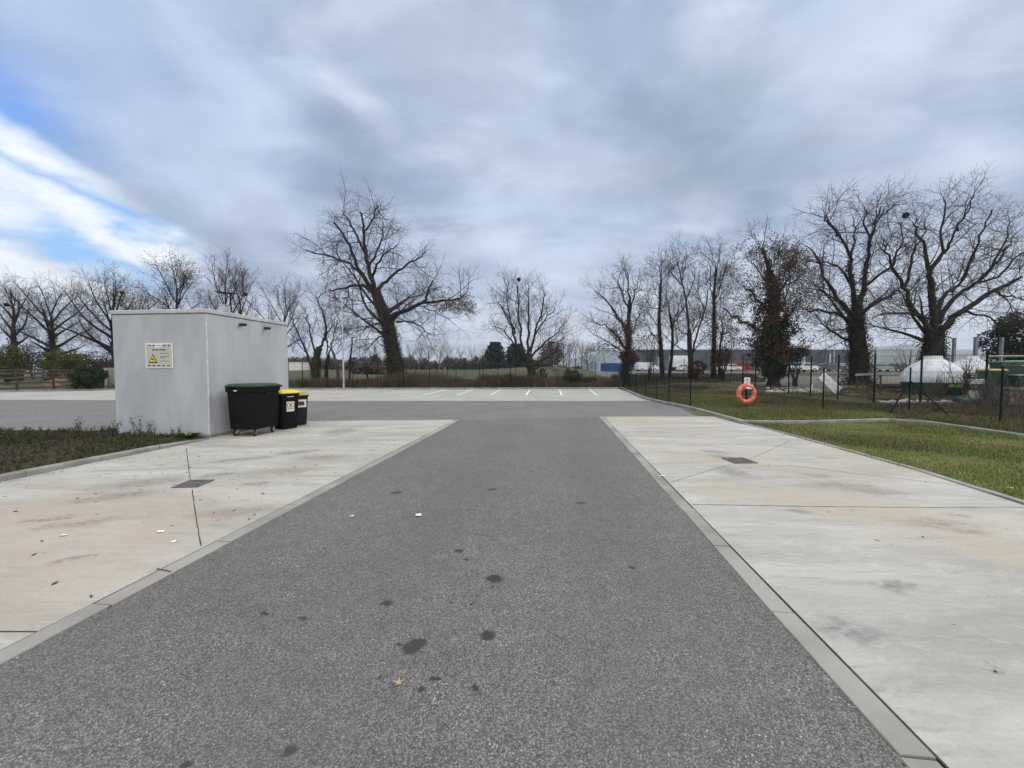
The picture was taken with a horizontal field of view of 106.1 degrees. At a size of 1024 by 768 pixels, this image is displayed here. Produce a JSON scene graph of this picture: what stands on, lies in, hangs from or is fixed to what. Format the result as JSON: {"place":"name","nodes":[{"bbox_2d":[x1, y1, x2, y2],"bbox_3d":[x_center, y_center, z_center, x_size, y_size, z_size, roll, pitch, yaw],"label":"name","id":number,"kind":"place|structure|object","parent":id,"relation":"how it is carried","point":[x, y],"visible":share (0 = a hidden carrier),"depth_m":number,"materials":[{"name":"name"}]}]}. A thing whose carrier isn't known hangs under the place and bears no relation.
{"place":"outdoors","nodes":[
{"label":"outdoors","id":0,"kind":"place"},
{"bbox_2d":[0,420,453,649],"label":"slab","id":1,"kind":"structure","parent":0,"point":[122,538],"depth_m":4.55,"materials":[{"name":"beige concrete"}]},
{"bbox_2d":[171,479,214,487],"bbox_3d":[-4.400,1.375,5.318,0.330,0.013,0.340,0,2,-6],"label":"drain grate","id":2,"kind":"object","parent":1,"relation":"on","point":[192,483],"visible":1,"depth_m":5.31,"materials":[{"name":"metal"}]},
{"bbox_2d":[224,383,281,435],"bbox_3d":[-6.290,0.599,9.390,0.865,1.245,0.982,0,2,7],"label":"waste container","id":3,"kind":"object","parent":1,"relation":"on","point":[253,407],"visible":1,"depth_m":9.03,"materials":[{"name":"black plastic"}]},
{"bbox_2d":[275,389,300,428],"bbox_3d":[-6.091,0.668,10.307,0.717,1.035,0.540,1,3,32],"label":"wheelie bin","id":4,"kind":"object","parent":1,"relation":"on","point":[288,408],"visible":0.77,"depth_m":10.11,"materials":[{"name":"black plastic"}]},
{"bbox_2d":[297,392,308,424],"bbox_3d":[-6.116,0.696,10.985,0.497,0.925,0.630,-2,3,-40],"label":"wheelie bin","id":5,"kind":"object","parent":1,"relation":"on","point":[302,406],"visible":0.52,"depth_m":10.84,"materials":[{"name":"black plastic"}]},
{"bbox_2d":[0,400,713,428],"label":"cross road","id":6,"kind":"structure","parent":0,"point":[44,414],"depth_m":14.43,"materials":[{"name":"grey asphalt"}]},
{"bbox_2d":[0,417,907,767],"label":"road","id":7,"kind":"structure","parent":0,"point":[548,593],"depth_m":2.21,"materials":[{"name":"grey asphalt"}]},
{"bbox_2d":[0,367,995,767],"bbox_3d":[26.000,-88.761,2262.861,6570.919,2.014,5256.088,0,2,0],"label":"terrain","id":8,"kind":"structure","parent":0,"point":[474,373],"depth_m":49.28,"materials":[{"name":"green plant"}]},
{"bbox_2d":[0,344,29,384],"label":"garden bush","id":9,"kind":"object","parent":8,"relation":"on","point":[7,359],"visible":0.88,"depth_m":33.90,"materials":[{"name":"green plant"}]},
{"bbox_2d":[0,369,50,389],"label":"rail fence","id":10,"kind":"object","parent":8,"relation":"on","point":[16,378],"visible":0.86,"depth_m":27.70,"materials":[{"name":"brown wood"}]},
{"bbox_2d":[0,274,52,380],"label":"bare tree","id":11,"kind":"object","parent":8,"relation":"on","point":[13,338],"visible":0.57,"depth_m":41.88,"materials":[{"name":"brown plant"}]},
{"bbox_2d":[7,344,47,378],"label":"garden bush","id":12,"kind":"object","parent":8,"relation":"on","point":[27,351],"visible":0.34,"depth_m":45.72,"materials":[{"name":"green plant"}]},
{"bbox_2d":[0,271,106,381],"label":"bare tree","id":13,"kind":"object","parent":8,"relation":"on","point":[50,343],"visible":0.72,"depth_m":40.22,"materials":[{"name":"brown plant"}]},
{"bbox_2d":[51,369,74,388],"bbox_3d":[-33.986,-0.363,29.133,1.341,1.560,0.149,-1,2,-13],"label":"rail fence","id":14,"kind":"object","parent":8,"relation":"on","point":[53,379],"visible":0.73,"depth_m":29.06,"materials":[{"name":"brown wood"}]},
{"bbox_2d":[37,347,93,378],"bbox_3d":[-39.297,-1.575,33.929,3.531,3.355,3.084,0,2,0],"label":"garden bush","id":15,"kind":"object","parent":8,"relation":"on","point":[74,360],"visible":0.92,"depth_m":33.35,"materials":[{"name":"green plant"}]},
{"bbox_2d":[0,445,158,481],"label":"bed kerb","id":16,"kind":"structure","parent":8,"relation":"on","point":[34,471],"depth_m":6.23,"materials":[{"name":"concrete"}]},
{"bbox_2d":[66,365,108,388],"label":"garden bush","id":17,"kind":"object","parent":8,"relation":"on","point":[82,376],"visible":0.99,"depth_m":28.25,"materials":[{"name":"green plant"}]},
{"bbox_2d":[12,259,174,366],"bbox_3d":[-41.160,-6.434,40.442,11.444,12.526,10.828,1,2,13],"label":"bare tree","id":18,"kind":"object","parent":8,"relation":"on","point":[113,298],"visible":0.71,"depth_m":39.07,"materials":[{"name":"brown plant"}]},
{"bbox_2d":[80,350,113,382],"bbox_3d":[-40.416,-1.710,37.919,4.684,3.303,4.069,0,2,0],"label":"hedge","id":19,"kind":"object","parent":8,"relation":"on","point":[109,363],"visible":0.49,"depth_m":37.55,"materials":[{"name":"brown plant"}]},
{"bbox_2d":[0,430,202,473],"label":"planting bed","id":20,"kind":"object","parent":8,"relation":"on","point":[51,455],"visible":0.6,"depth_m":7.33,"materials":[{"name":"soil"}]},
{"bbox_2d":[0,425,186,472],"bbox_3d":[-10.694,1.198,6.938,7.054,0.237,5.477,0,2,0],"label":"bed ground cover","id":21,"kind":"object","parent":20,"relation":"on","point":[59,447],"visible":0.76,"depth_m":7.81,"materials":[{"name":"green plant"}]},
{"bbox_2d":[108,286,171,309],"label":"bare tree","id":22,"kind":"object","parent":8,"relation":"on","point":[140,297],"visible":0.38,"depth_m":42.47,"materials":[{"name":"brown plant"}]},
{"bbox_2d":[123,238,214,308],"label":"bare tree","id":23,"kind":"object","parent":8,"relation":"on","point":[182,285],"visible":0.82,"depth_m":41.72,"materials":[{"name":"brown plant"}]},
{"bbox_2d":[159,438,208,448],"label":"bed kerb","id":24,"kind":"structure","parent":8,"relation":"on","point":[163,446],"depth_m":8.05,"materials":[{"name":"concrete"}]},
{"bbox_2d":[66,377,315,388],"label":"brambles","id":25,"kind":"object","parent":8,"relation":"on","point":[290,385],"visible":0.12,"depth_m":30.33,"materials":[{"name":"plant"}]},
{"bbox_2d":[110,291,288,438],"bbox_3d":[-7.981,-0.528,10.290,2.659,3.527,2.730,0,2,7],"label":"concrete hut","id":26,"kind":"object","parent":8,"relation":"on","point":[215,352],"visible":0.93,"depth_m":9.03,"materials":[{"name":"concrete"}]},
{"bbox_2d":[145,343,173,367],"bbox_3d":[-8.204,-0.659,8.945,0.715,0.575,0.022,0,2,7],"label":"warning sign","id":27,"kind":"object","parent":26,"relation":"attached to","point":[159,355],"visible":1,"depth_m":8.94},
{"bbox_2d":[193,248,251,313],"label":"bare tree","id":28,"kind":"object","parent":8,"relation":"on","point":[218,289],"visible":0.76,"depth_m":42.02,"materials":[{"name":"brown plant"}]},
{"bbox_2d":[0,420,458,664],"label":"road kerb","id":29,"kind":"structure","parent":8,"relation":"on","point":[14,650],"depth_m":2.93,"materials":[{"name":"grey concrete"}]},
{"bbox_2d":[223,262,263,317],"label":"bare tree","id":30,"kind":"object","parent":8,"relation":"on","point":[242,276],"visible":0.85,"depth_m":42.92,"materials":[{"name":"brown plant"}]},
{"bbox_2d":[238,273,313,346],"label":"bare tree","id":31,"kind":"object","parent":8,"relation":"on","point":[286,307],"visible":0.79,"depth_m":41.84,"materials":[{"name":"brown plant"}]},
{"bbox_2d":[0,354,580,373],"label":"wood","id":32,"kind":"object","parent":8,"relation":"on","point":[473,364],"visible":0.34,"depth_m":111.66,"materials":[{"name":"brown wood"}]},
{"bbox_2d":[288,361,309,370],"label":"field shed","id":33,"kind":"structure","parent":8,"relation":"on","point":[297,367],"depth_m":94.92,"materials":[{"name":"white paint"}]},
{"bbox_2d":[0,387,618,391],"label":"kerb","id":34,"kind":"structure","parent":8,"relation":"on","point":[349,388],"depth_m":29.97,"materials":[{"name":"concrete"}]},
{"bbox_2d":[284,266,344,379],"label":"bare tree","id":35,"kind":"object","parent":8,"relation":"on","point":[316,358],"visible":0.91,"depth_m":35.82,"materials":[{"name":"brown plant"}]},
{"bbox_2d":[0,389,648,400],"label":"parking bay","id":36,"kind":"object","parent":8,"relation":"on","point":[517,395],"visible":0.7,"depth_m":23.02,"materials":[{"name":"concrete"}]},
{"bbox_2d":[315,301,355,378],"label":"bare tree","id":37,"kind":"object","parent":8,"relation":"on","point":[328,357],"visible":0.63,"depth_m":36.39,"materials":[{"name":"brown plant"}]},
{"bbox_2d":[311,314,360,381],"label":"bare tree","id":38,"kind":"object","parent":8,"relation":"on","point":[335,361],"visible":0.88,"depth_m":35.37,"materials":[{"name":"brown plant"}]},
{"bbox_2d":[332,296,348,387],"bbox_3d":[-13.756,-3.364,31.026,1.262,7.476,0.321,0,2,0],"label":"lamp post","id":39,"kind":"object","parent":8,"relation":"on","point":[335,298],"visible":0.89,"depth_m":31.02,"materials":[{"name":"metal"}]},
{"bbox_2d":[336,317,363,380],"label":"bare tree","id":40,"kind":"object","parent":8,"relation":"on","point":[351,325],"visible":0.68,"depth_m":35.86,"materials":[{"name":"brown plant"}]},
{"bbox_2d":[349,336,384,377],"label":"bare tree","id":41,"kind":"object","parent":8,"relation":"on","point":[372,361],"visible":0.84,"depth_m":36.87,"materials":[{"name":"brown plant"}]},
{"bbox_2d":[283,166,484,376],"bbox_3d":[-11.734,-9.384,35.857,18.527,19.267,12.682,-1,2,-22],"label":"bare tree","id":42,"kind":"object","parent":8,"relation":"on","point":[384,317],"visible":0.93,"depth_m":35.28,"materials":[{"name":"brown plant"}]},
{"bbox_2d":[288,363,623,387],"bbox_3d":[-4.867,-0.730,31.866,28.722,2.124,0.095,0,2,-3],"label":"fence","id":43,"kind":"object","parent":8,"relation":"on","point":[377,364],"visible":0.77,"depth_m":31.76,"materials":[{"name":"black metal"}]},
{"bbox_2d":[291,369,621,387],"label":"brambles","id":44,"kind":"object","parent":8,"relation":"on","point":[531,381],"visible":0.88,"depth_m":32.34,"materials":[{"name":"green plant"}]},
{"bbox_2d":[484,341,505,368],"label":"cedar tree","id":45,"kind":"object","parent":8,"relation":"on","point":[494,353],"visible":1,"depth_m":110.27,"materials":[{"name":"green plant"}]},
{"bbox_2d":[503,343,526,367],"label":"cedar tree","id":46,"kind":"object","parent":8,"relation":"on","point":[512,354],"visible":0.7,"depth_m":106.10,"materials":[{"name":"green plant"}]},
{"bbox_2d":[470,259,587,375],"bbox_3d":[1.713,-5.966,36.490,11.310,12.326,7.084,0,2,0],"label":"bare tree","id":47,"kind":"object","parent":8,"relation":"on","point":[527,356],"visible":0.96,"depth_m":36.20,"materials":[{"name":"brown plant"}]},
{"bbox_2d":[540,341,563,366],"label":"tree","id":48,"kind":"object","parent":8,"relation":"on","point":[547,349],"visible":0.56,"depth_m":98.74,"materials":[{"name":"green plant"}]},
{"bbox_2d":[562,367,582,382],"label":"garden bush","id":49,"kind":"object","parent":8,"relation":"on","point":[574,372],"visible":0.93,"depth_m":33.40,"materials":[{"name":"green plant"}]},
{"bbox_2d":[576,251,657,385],"bbox_3d":[8.702,-5.662,33.958,7.444,11.982,7.638,1,3,27],"label":"bare tree","id":50,"kind":"object","parent":8,"relation":"on","point":[627,332],"visible":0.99,"depth_m":33.56,"materials":[{"name":"brown plant"}]},
{"bbox_2d":[617,350,639,385],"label":"beech bush","id":51,"kind":"object","parent":8,"relation":"on","point":[631,361],"visible":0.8,"depth_m":33.61,"materials":[{"name":"brown plant"}]},
{"bbox_2d":[635,329,662,380],"bbox_3d":[13.529,-2.780,37.925,2.938,5.107,2.594,0,2,0],"label":"beech bush","id":52,"kind":"object","parent":8,"relation":"on","point":[651,350],"visible":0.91,"depth_m":37.82,"materials":[{"name":"brown plant"}]},
{"bbox_2d":[626,231,701,378],"bbox_3d":[14.322,-7.102,37.266,6.337,13.593,8.502,0,2,0],"label":"bare tree","id":53,"kind":"object","parent":8,"relation":"on","point":[660,349],"visible":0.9,"depth_m":37.64,"materials":[{"name":"brown plant"}]},
{"bbox_2d":[648,278,711,378],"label":"bare tree","id":54,"kind":"object","parent":8,"relation":"on","point":[672,340],"visible":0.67,"depth_m":38.62,"materials":[{"name":"brown plant"}]},
{"bbox_2d":[620,387,742,423],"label":"verge kerb","id":55,"kind":"structure","parent":8,"relation":"on","point":[726,417],"depth_m":14.79,"materials":[{"name":"concrete"}]},
{"bbox_2d":[624,358,747,386],"bbox_3d":[18.675,-1.364,38.616,21.797,2.768,0.584,-2,3,-34],"label":"fence","id":56,"kind":"object","parent":8,"relation":"on","point":[674,365],"visible":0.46,"depth_m":35.78,"materials":[{"name":"black metal"}]},
{"bbox_2d":[650,238,725,379],"bbox_3d":[16.801,-7.279,36.699,6.449,13.997,6.922,0,2,10],"label":"bare tree","id":57,"kind":"object","parent":8,"relation":"on","point":[690,351],"visible":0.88,"depth_m":36.72,"materials":[{"name":"brown plant"}]},
{"bbox_2d":[619,372,766,385],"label":"field weeds","id":58,"kind":"object","parent":8,"relation":"on","point":[704,378],"visible":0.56,"depth_m":36.68,"materials":[{"name":"green plant"}]},
{"bbox_2d":[685,360,707,379],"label":"beech bush","id":59,"kind":"object","parent":8,"relation":"on","point":[696,369],"visible":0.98,"depth_m":35.73,"materials":[{"name":"brown plant"}]},
{"bbox_2d":[681,232,748,378],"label":"bare tree","id":60,"kind":"object","parent":8,"relation":"on","point":[713,367],"visible":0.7,"depth_m":37.13,"materials":[{"name":"brown plant"}]},
{"bbox_2d":[695,285,751,378],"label":"bare tree","id":61,"kind":"object","parent":8,"relation":"on","point":[719,370],"visible":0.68,"depth_m":36.28,"materials":[{"name":"brown plant"}]},
{"bbox_2d":[699,323,747,374],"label":"bare tree","id":62,"kind":"object","parent":8,"relation":"on","point":[716,347],"visible":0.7,"depth_m":36.23,"materials":[{"name":"brown plant"}]},
{"bbox_2d":[712,345,734,379],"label":"beech bush","id":63,"kind":"object","parent":8,"relation":"on","point":[718,359],"visible":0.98,"depth_m":35.34,"materials":[{"name":"brown plant"}]},
{"bbox_2d":[619,349,849,370],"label":"warehouse","id":64,"kind":"structure","parent":8,"relation":"on","point":[700,354],"depth_m":97.73,"materials":[{"name":"grey metal"}]},
{"bbox_2d":[702,210,829,385],"bbox_3d":[19.341,-6.244,27.623,8.573,13.123,9.028,0,2,0],"label":"bare tree","id":65,"kind":"object","parent":8,"relation":"on","point":[771,334],"visible":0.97,"depth_m":28.24,"materials":[{"name":"brown plant"}]},
{"bbox_2d":[600,417,942,767],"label":"road kerb","id":66,"kind":"structure","parent":8,"relation":"on","point":[909,748],"depth_m":2.15,"materials":[{"name":"grey concrete"}]},
{"bbox_2d":[781,346,811,386],"bbox_3d":[20.980,-1.308,28.453,1.855,3.127,1.621,0,2,0],"label":"beech bush","id":67,"kind":"object","parent":8,"relation":"on","point":[793,376],"visible":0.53,"depth_m":28.33,"materials":[{"name":"brown plant"}]},
{"bbox_2d":[619,386,1023,433],"bbox_3d":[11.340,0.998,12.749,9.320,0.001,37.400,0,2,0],"label":"verge","id":68,"kind":"structure","parent":8,"relation":"on","point":[914,418],"depth_m":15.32,"materials":[{"name":"plant"}]},
{"bbox_2d":[622,373,691,405],"bbox_3d":[7.557,0.031,22.113,0.379,1.232,13.148,0,2,4],"label":"fence","id":69,"kind":"object","parent":68,"relation":"on","point":[642,380],"visible":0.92,"depth_m":19.60,"materials":[{"name":"black metal"}]},
{"bbox_2d":[744,378,752,406],"bbox_3d":[9.231,0.343,15.068,0.270,1.185,0.209,0,2,-5],"label":"lifebuoy post","id":70,"kind":"object","parent":68,"relation":"on","point":[746,380],"visible":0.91,"depth_m":15.09,"materials":[{"name":"white metal"}]},
{"bbox_2d":[736,383,756,403],"bbox_3d":[9.150,0.377,15.029,0.850,0.850,0.172,0,2,-5],"label":"lifebuoy","id":71,"kind":"object","parent":70,"relation":"hanging from","point":[751,399],"visible":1,"depth_m":14.97,"materials":[{"name":"orange plastic"}]},
{"bbox_2d":[699,407,895,419],"bbox_3d":[9.648,0.938,12.919,5.666,0.135,3.488,0,2,0],"label":"verge moss","id":72,"kind":"object","parent":68,"relation":"on","point":[842,412],"visible":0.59,"depth_m":12.20,"materials":[{"name":"green plant"}]},
{"bbox_2d":[822,367,1023,425],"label":"fence","id":73,"kind":"object","parent":68,"relation":"on","point":[1001,392],"visible":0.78,"depth_m":12.13,"materials":[{"name":"black metal"}]},
{"bbox_2d":[884,401,1023,418],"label":"dry weeds","id":74,"kind":"object","parent":68,"relation":"on","point":[907,412],"visible":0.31,"depth_m":12.38,"materials":[{"name":"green plant"}]},
{"bbox_2d":[913,414,1023,432],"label":"verge dry","id":75,"kind":"object","parent":68,"relation":"on","point":[1008,424],"visible":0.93,"depth_m":10.34,"materials":[{"name":"green plant"}]},
{"bbox_2d":[626,382,1023,420],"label":"dry weeds","id":76,"kind":"object","parent":8,"relation":"on","point":[973,405],"visible":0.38,"depth_m":15.81,"materials":[{"name":"brown plant"}]},
{"bbox_2d":[765,386,955,403],"bbox_3d":[18.685,0.571,21.214,7.398,0.375,11.913,0,2,0],"label":"rubble","id":77,"kind":"object","parent":8,"relation":"on","point":[800,389],"visible":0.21,"depth_m":23.42,"materials":[{"name":"stone"}]},
{"bbox_2d":[780,171,944,385],"bbox_3d":[26.324,-8.011,29.835,12.910,16.646,9.776,-2,3,-41],"label":"bare tree","id":78,"kind":"object","parent":8,"relation":"on","point":[857,340],"visible":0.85,"depth_m":28.96,"materials":[{"name":"brown plant"}]},
{"bbox_2d":[832,379,916,397],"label":"tawny weeds","id":79,"kind":"object","parent":8,"relation":"on","point":[860,393],"visible":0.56,"depth_m":20.00,"materials":[{"name":"brown plant"}]},
{"bbox_2d":[742,350,1023,407],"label":"fence","id":80,"kind":"object","parent":8,"relation":"on","point":[875,369],"visible":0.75,"depth_m":16.64,"materials":[{"name":"black metal"}]},
{"bbox_2d":[742,418,1023,437],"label":"verge kerb","id":81,"kind":"structure","parent":8,"relation":"on","point":[1018,435],"depth_m":11.10,"materials":[{"name":"concrete"}]},
{"bbox_2d":[744,423,1023,504],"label":"lawn edging","id":82,"kind":"object","parent":8,"relation":"on","point":[1001,495],"visible":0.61,"depth_m":5.84,"materials":[{"name":"grey concrete"}]},
{"bbox_2d":[868,349,920,364],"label":"pale shed","id":83,"kind":"structure","parent":8,"relation":"on","point":[881,353],"depth_m":117.75,"materials":[{"name":"grey metal"}]},
{"bbox_2d":[888,342,931,371],"bbox_3d":[30.022,-1.440,28.973,2.557,3.328,2.287,1,2,18],"label":"beech bush","id":84,"kind":"object","parent":8,"relation":"on","point":[910,356],"visible":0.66,"depth_m":28.80,"materials":[{"name":"brown plant"}]},
{"bbox_2d":[869,394,956,400],"bbox_3d":[19.204,0.724,17.599,5.374,0.502,2.025,0,2,0],"label":"soil mound","id":85,"kind":"object","parent":8,"relation":"on","point":[912,397],"visible":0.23,"depth_m":17.28,"materials":[{"name":"brown soil"}]},
{"bbox_2d":[831,161,1023,361],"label":"bare tree","id":86,"kind":"object","parent":8,"relation":"on","point":[933,338],"visible":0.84,"depth_m":28.23,"materials":[{"name":"brown plant"}]},
{"bbox_2d":[932,368,970,396],"bbox_3d":[19.520,0.047,17.103,0.903,1.550,1.244,-2,3,-44],"label":"bare shrub","id":87,"kind":"object","parent":8,"relation":"on","point":[945,394],"visible":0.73,"depth_m":17.11,"materials":[{"name":"brown plant"}]},
{"bbox_2d":[943,352,983,395],"bbox_3d":[19.992,-0.288,17.120,0.733,2.213,1.119,-1,2,-23],"label":"bare shrub","id":88,"kind":"object","parent":8,"relation":"on","point":[965,370],"visible":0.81,"depth_m":16.96,"materials":[{"name":"brown plant"}]},
{"bbox_2d":[976,369,1008,394],"bbox_3d":[21.688,0.043,17.415,0.865,1.460,0.652,1,3,26],"label":"garden container","id":89,"kind":"object","parent":8,"relation":"on","point":[992,374],"visible":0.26,"depth_m":17.16,"materials":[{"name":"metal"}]},
{"bbox_2d":[968,365,1023,410],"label":"bare shrub","id":90,"kind":"object","parent":8,"relation":"on","point":[986,402],"visible":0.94,"depth_m":12.45,"materials":[{"name":"brown plant"}]},
{"bbox_2d":[977,310,1023,360],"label":"evergreen tree","id":91,"kind":"object","parent":8,"relation":"on","point":[1010,345],"visible":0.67,"depth_m":29.91,"materials":[{"name":"green plant"}]},
{"bbox_2d":[988,360,1023,386],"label":"garden container","id":92,"kind":"object","parent":8,"relation":"on","point":[1010,367],"visible":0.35,"depth_m":18.45,"materials":[{"name":"metal"}]},
{"bbox_2d":[993,387,1023,404],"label":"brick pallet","id":93,"kind":"object","parent":8,"relation":"on","point":[1010,389],"visible":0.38,"depth_m":15.59,"materials":[{"name":"grey wood"}]},
{"bbox_2d":[1000,379,1023,409],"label":"bare shrub","id":94,"kind":"object","parent":8,"relation":"on","point":[1020,396],"visible":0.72,"depth_m":12.73,"materials":[{"name":"brown plant"}]},
{"bbox_2d":[0,0,1023,362],"label":"sky","id":95,"kind":"structure","parent":0,"point":[555,138],"materials":[{"name":"grey"}]},
{"bbox_2d":[583,369,900,376],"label":"yard asphalt","id":96,"kind":"structure","parent":0,"point":[603,373],"depth_m":59.73,"materials":[{"name":"grey asphalt"}]},
{"bbox_2d":[582,349,621,370],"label":"polytunnel","id":97,"kind":"structure","parent":96,"relation":"on","point":[607,360],"depth_m":83.89,"materials":[{"name":"white plastic"}]},
{"bbox_2d":[601,363,622,371],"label":"blue container","id":98,"kind":"object","parent":96,"relation":"on","point":[614,368],"visible":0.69,"depth_m":67.93,"materials":[{"name":"blue metal"}]},
{"bbox_2d":[669,356,694,370],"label":"white lorry","id":99,"kind":"object","parent":96,"relation":"on","point":[680,359],"visible":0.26,"depth_m":84.72,"materials":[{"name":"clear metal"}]},
{"bbox_2d":[698,375,900,394],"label":"gravel yard","id":100,"kind":"structure","parent":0,"point":[894,379],"depth_m":34.60,"materials":[{"name":"grey gravel"}]},
{"bbox_2d":[899,356,968,395],"bbox_3d":[21.279,-0.374,19.493,2.357,2.088,2.363,0,2,0],"label":"covered container","id":101,"kind":"object","parent":100,"relation":"on","point":[936,363],"visible":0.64,"depth_m":18.98,"materials":[{"name":"white plastic"}]},
{"bbox_2d":[953,356,988,380],"bbox_3d":[26.686,-0.552,22.496,2.490,2.170,2.496,0,2,0],"label":"covered container","id":102,"kind":"object","parent":100,"relation":"on","point":[959,362],"visible":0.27,"depth_m":22.06,"materials":[{"name":"white plastic"}]},
{"bbox_2d":[603,416,1023,767],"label":"slab","id":103,"kind":"structure","parent":0,"point":[786,518],"depth_m":3.20,"materials":[{"name":"concrete"}]},
{"bbox_2d":[749,421,1023,503],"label":"lawn","id":104,"kind":"structure","parent":0,"point":[956,459],"depth_m":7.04,"materials":[{"name":"green plant"}]},
{"bbox_2d":[868,344,1021,361],"bbox_3d":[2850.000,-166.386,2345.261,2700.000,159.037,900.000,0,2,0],"label":"hills","id":105,"kind":"structure","parent":0,"point":[966,351],"depth_m":2420.43,"materials":[{"name":"grey"}]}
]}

